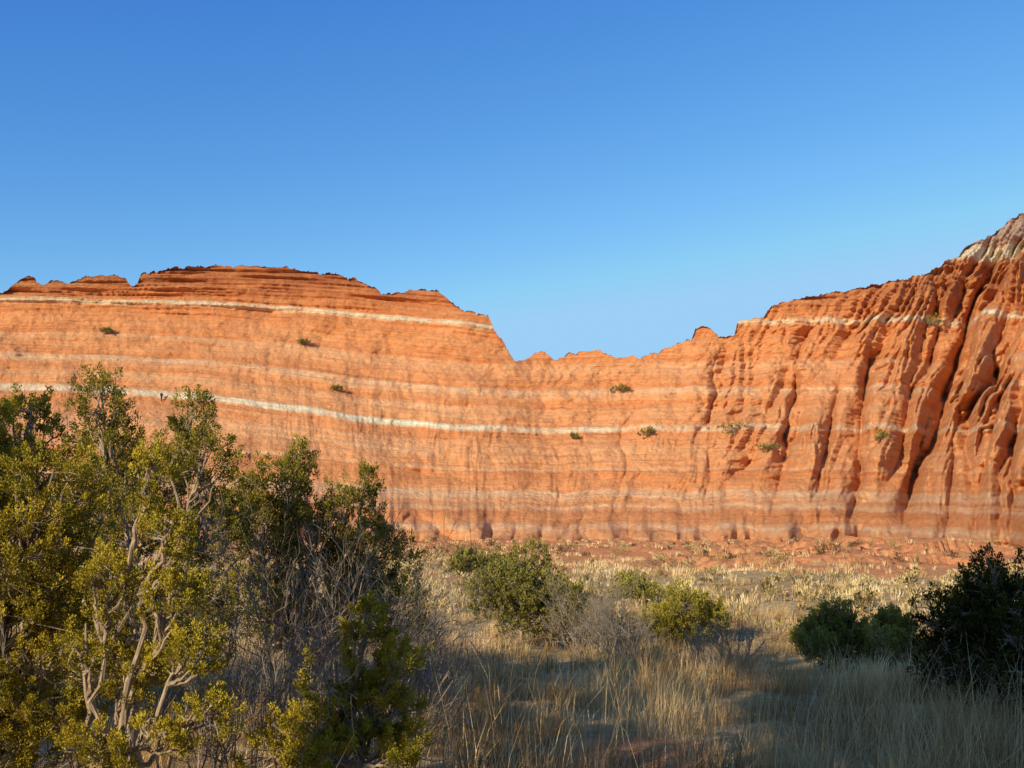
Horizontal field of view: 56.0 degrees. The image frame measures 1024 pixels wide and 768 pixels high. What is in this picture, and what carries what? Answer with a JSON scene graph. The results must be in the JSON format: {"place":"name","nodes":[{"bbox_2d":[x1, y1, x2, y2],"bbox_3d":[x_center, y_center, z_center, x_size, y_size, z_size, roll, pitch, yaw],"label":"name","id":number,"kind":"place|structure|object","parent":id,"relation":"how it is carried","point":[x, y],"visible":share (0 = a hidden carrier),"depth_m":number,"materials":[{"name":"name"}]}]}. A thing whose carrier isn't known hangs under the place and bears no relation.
{"place":"outdoors","nodes":[
{"label":"outdoors","id":0,"kind":"place"},
{"bbox_2d":[0,213,1023,548],"bbox_3d":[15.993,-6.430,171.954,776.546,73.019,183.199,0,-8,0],"label":"canyon cliff","id":1,"kind":"structure","parent":0,"point":[440,401],"depth_m":170.21,"materials":[{"name":"orange stone"}]},
{"bbox_2d":[99,326,115,332],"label":"cliff shrub","id":2,"kind":"object","parent":1,"relation":"on","point":[108,330],"visible":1,"depth_m":181.76,"materials":[{"name":"green plant"}]},
{"bbox_2d":[296,338,310,344],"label":"cliff shrub","id":3,"kind":"object","parent":1,"relation":"on","point":[302,340],"visible":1,"depth_m":184.14,"materials":[{"name":"green plant"}]},
{"bbox_2d":[331,384,342,390],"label":"cliff shrub","id":4,"kind":"object","parent":1,"relation":"on","point":[337,387],"visible":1,"depth_m":175.02,"materials":[{"name":"green plant"}]},
{"bbox_2d":[570,432,579,438],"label":"cliff shrub","id":5,"kind":"object","parent":1,"relation":"on","point":[573,435],"visible":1,"depth_m":169.90,"materials":[{"name":"green plant"}]},
{"bbox_2d":[609,383,630,392],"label":"cliff shrub","id":6,"kind":"object","parent":1,"relation":"on","point":[624,387],"visible":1,"depth_m":178.04,"materials":[{"name":"green plant"}]},
{"bbox_2d":[637,425,653,438],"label":"cliff shrub","id":7,"kind":"object","parent":1,"relation":"on","point":[650,430],"visible":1,"depth_m":165.21,"materials":[{"name":"green plant"}]},
{"bbox_2d":[720,421,748,435],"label":"cliff shrub","id":8,"kind":"object","parent":1,"relation":"on","point":[731,425],"visible":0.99,"depth_m":160.33,"materials":[{"name":"green plant"}]},
{"bbox_2d":[756,442,780,450],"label":"cliff shrub","id":9,"kind":"object","parent":1,"relation":"on","point":[768,447],"visible":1,"depth_m":154.44,"materials":[{"name":"green plant"}]},
{"bbox_2d":[874,428,889,441],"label":"cliff shrub","id":10,"kind":"object","parent":1,"relation":"on","point":[880,435],"visible":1,"depth_m":146.48,"materials":[{"name":"green plant"}]},
{"bbox_2d":[923,313,940,326],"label":"cliff shrub","id":11,"kind":"object","parent":1,"relation":"on","point":[932,320],"visible":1,"depth_m":176.03,"materials":[{"name":"green plant"}]},
{"bbox_2d":[0,536,1023,767],"bbox_3d":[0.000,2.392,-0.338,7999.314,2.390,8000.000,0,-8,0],"label":"ground","id":12,"kind":"structure","parent":0,"point":[940,561],"depth_m":29.80,"materials":[{"name":"soil"}]},
{"bbox_2d":[0,382,121,767],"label":"juniper tree","id":13,"kind":"object","parent":12,"relation":"on","point":[36,595],"visible":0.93,"depth_m":4.74,"materials":[{"name":"green plant"}]},
{"bbox_2d":[0,585,163,767],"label":"bare shrub","id":14,"kind":"object","parent":12,"relation":"on","point":[71,755],"visible":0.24,"depth_m":4.82,"materials":[{"name":"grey plant"}]},
{"bbox_2d":[28,361,261,762],"bbox_3d":[-2.527,1.364,6.623,1.564,3.004,1.083,0,-8,0],"label":"juniper tree","id":15,"kind":"object","parent":12,"relation":"on","point":[190,442],"visible":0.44,"depth_m":6.60,"materials":[{"name":"green plant"}]},
{"bbox_2d":[53,427,246,767],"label":"juniper tree","id":16,"kind":"object","parent":12,"relation":"on","point":[111,750],"visible":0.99,"depth_m":4.55,"materials":[{"name":"green plant"}]},
{"bbox_2d":[45,425,352,767],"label":"bare shrub","id":17,"kind":"object","parent":12,"relation":"on","point":[139,636],"visible":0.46,"depth_m":5.60,"materials":[{"name":"grey plant"}]},
{"bbox_2d":[95,438,413,767],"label":"bare shrub","id":18,"kind":"object","parent":12,"relation":"on","point":[320,659],"visible":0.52,"depth_m":5.51,"materials":[{"name":"grey plant"}]},
{"bbox_2d":[134,551,412,767],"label":"bare shrub","id":19,"kind":"object","parent":12,"relation":"on","point":[239,697],"visible":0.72,"depth_m":5.32,"materials":[{"name":"grey plant"}]},
{"bbox_2d":[208,433,430,732],"bbox_3d":[-1.683,1.794,8.151,2.023,2.760,1.144,0,-8,0],"label":"juniper tree","id":20,"kind":"object","parent":12,"relation":"on","point":[297,509],"visible":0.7,"depth_m":8.05,"materials":[{"name":"green plant"}]},
{"bbox_2d":[229,589,433,767],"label":"juniper tree","id":21,"kind":"object","parent":12,"relation":"on","point":[326,749],"visible":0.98,"depth_m":4.67,"materials":[{"name":"green plant"}]},
{"bbox_2d":[201,479,495,767],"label":"bare shrub","id":22,"kind":"object","parent":12,"relation":"on","point":[331,651],"visible":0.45,"depth_m":5.79,"materials":[{"name":"grey plant"}]},
{"bbox_2d":[295,546,517,767],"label":"bare shrub","id":23,"kind":"object","parent":12,"relation":"on","point":[455,677],"visible":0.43,"depth_m":6.28,"materials":[{"name":"grey plant"}]},
{"bbox_2d":[286,493,536,767],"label":"bare shrub","id":24,"kind":"object","parent":12,"relation":"on","point":[427,620],"visible":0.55,"depth_m":6.67,"materials":[{"name":"grey plant"}]},
{"bbox_2d":[390,573,523,710],"bbox_3d":[-0.851,3.055,11.473,2.010,1.608,1.273,-4,-9,25],"label":"bare shrub","id":25,"kind":"object","parent":12,"relation":"on","point":[422,635],"visible":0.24,"depth_m":11.49,"materials":[{"name":"grey plant"}]},
{"bbox_2d":[439,544,499,577],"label":"juniper bush","id":26,"kind":"object","parent":12,"relation":"on","point":[461,559],"visible":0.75,"depth_m":50.83,"materials":[{"name":"green plant"}]},
{"bbox_2d":[488,550,522,572],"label":"juniper bush","id":27,"kind":"object","parent":12,"relation":"on","point":[494,556],"visible":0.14,"depth_m":53.04,"materials":[{"name":"green plant"}]},
{"bbox_2d":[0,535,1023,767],"bbox_3d":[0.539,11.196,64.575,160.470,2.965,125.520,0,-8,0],"label":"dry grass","id":28,"kind":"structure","parent":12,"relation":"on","point":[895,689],"depth_m":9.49,"materials":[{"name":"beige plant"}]},
{"bbox_2d":[3,530,1023,644],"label":"desert shrubs","id":29,"kind":"object","parent":12,"relation":"on","point":[766,584],"visible":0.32,"depth_m":48.37,"materials":[{"name":"beige plant"}]},
{"bbox_2d":[463,534,600,651],"bbox_3d":[0.459,5.135,23.716,3.350,2.889,2.927,0,-8,0],"label":"juniper bush","id":30,"kind":"object","parent":12,"relation":"on","point":[526,585],"visible":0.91,"depth_m":23.02,"materials":[{"name":"green plant"}]},
{"bbox_2d":[528,571,620,656],"bbox_3d":[1.414,5.170,21.839,2.296,2.109,2.356,0,-8,0],"label":"bare shrub","id":31,"kind":"object","parent":12,"relation":"on","point":[573,638],"visible":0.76,"depth_m":21.96,"materials":[{"name":"grey plant"}]},
{"bbox_2d":[540,562,661,658],"bbox_3d":[1.930,5.020,21.181,2.763,2.201,1.861,6,-10,-37],"label":"bare shrub","id":32,"kind":"object","parent":12,"relation":"on","point":[602,621],"visible":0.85,"depth_m":21.29,"materials":[{"name":"grey plant"}]},
{"bbox_2d":[553,580,654,652],"bbox_3d":[2.116,5.434,22.388,2.449,1.798,1.869,0,-8,0],"label":"bare shrub","id":33,"kind":"object","parent":12,"relation":"on","point":[583,621],"visible":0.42,"depth_m":22.39,"materials":[{"name":"grey plant"}]},
{"bbox_2d":[574,566,659,660],"bbox_3d":[2.231,5.046,20.901,1.861,2.196,1.911,0,-8,0],"label":"bare shrub","id":34,"kind":"object","parent":12,"relation":"on","point":[636,635],"visible":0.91,"depth_m":20.81,"materials":[{"name":"grey plant"}]},
{"bbox_2d":[605,567,660,603],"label":"juniper bush","id":35,"kind":"object","parent":12,"relation":"on","point":[647,589],"visible":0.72,"depth_m":36.82,"materials":[{"name":"green plant"}]},
{"bbox_2d":[629,578,731,645],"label":"juniper bush","id":36,"kind":"object","parent":12,"relation":"on","point":[682,611],"visible":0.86,"depth_m":23.93,"materials":[{"name":"green plant"}]},
{"bbox_2d":[673,619,734,669],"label":"bare shrub","id":37,"kind":"object","parent":12,"relation":"on","point":[696,651],"visible":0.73,"depth_m":17.52,"materials":[{"name":"grey plant"}]},
{"bbox_2d":[688,596,791,678],"bbox_3d":[3.648,4.073,15.506,1.764,1.441,1.209,0,-8,0],"label":"bare shrub","id":38,"kind":"object","parent":12,"relation":"on","point":[730,655],"visible":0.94,"depth_m":15.50,"materials":[{"name":"grey plant"}]},
{"bbox_2d":[786,595,877,671],"bbox_3d":[5.989,4.710,17.974,2.056,1.523,1.502,3,-9,-21],"label":"juniper bush","id":39,"kind":"object","parent":12,"relation":"on","point":[816,626],"visible":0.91,"depth_m":17.71,"materials":[{"name":"green plant"}]},
{"bbox_2d":[854,602,934,670],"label":"juniper bush","id":40,"kind":"object","parent":12,"relation":"on","point":[891,621],"visible":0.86,"depth_m":17.27,"materials":[{"name":"green plant"}]},
{"bbox_2d":[906,542,1023,713],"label":"juniper bush","id":41,"kind":"object","parent":12,"relation":"on","point":[985,610],"visible":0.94,"depth_m":10.61,"materials":[{"name":"green plant"}]},
{"bbox_2d":[0,0,1023,360],"label":"sky","id":42,"kind":"structure","parent":0,"point":[617,178],"materials":[{"name":"blue"}]}
]}

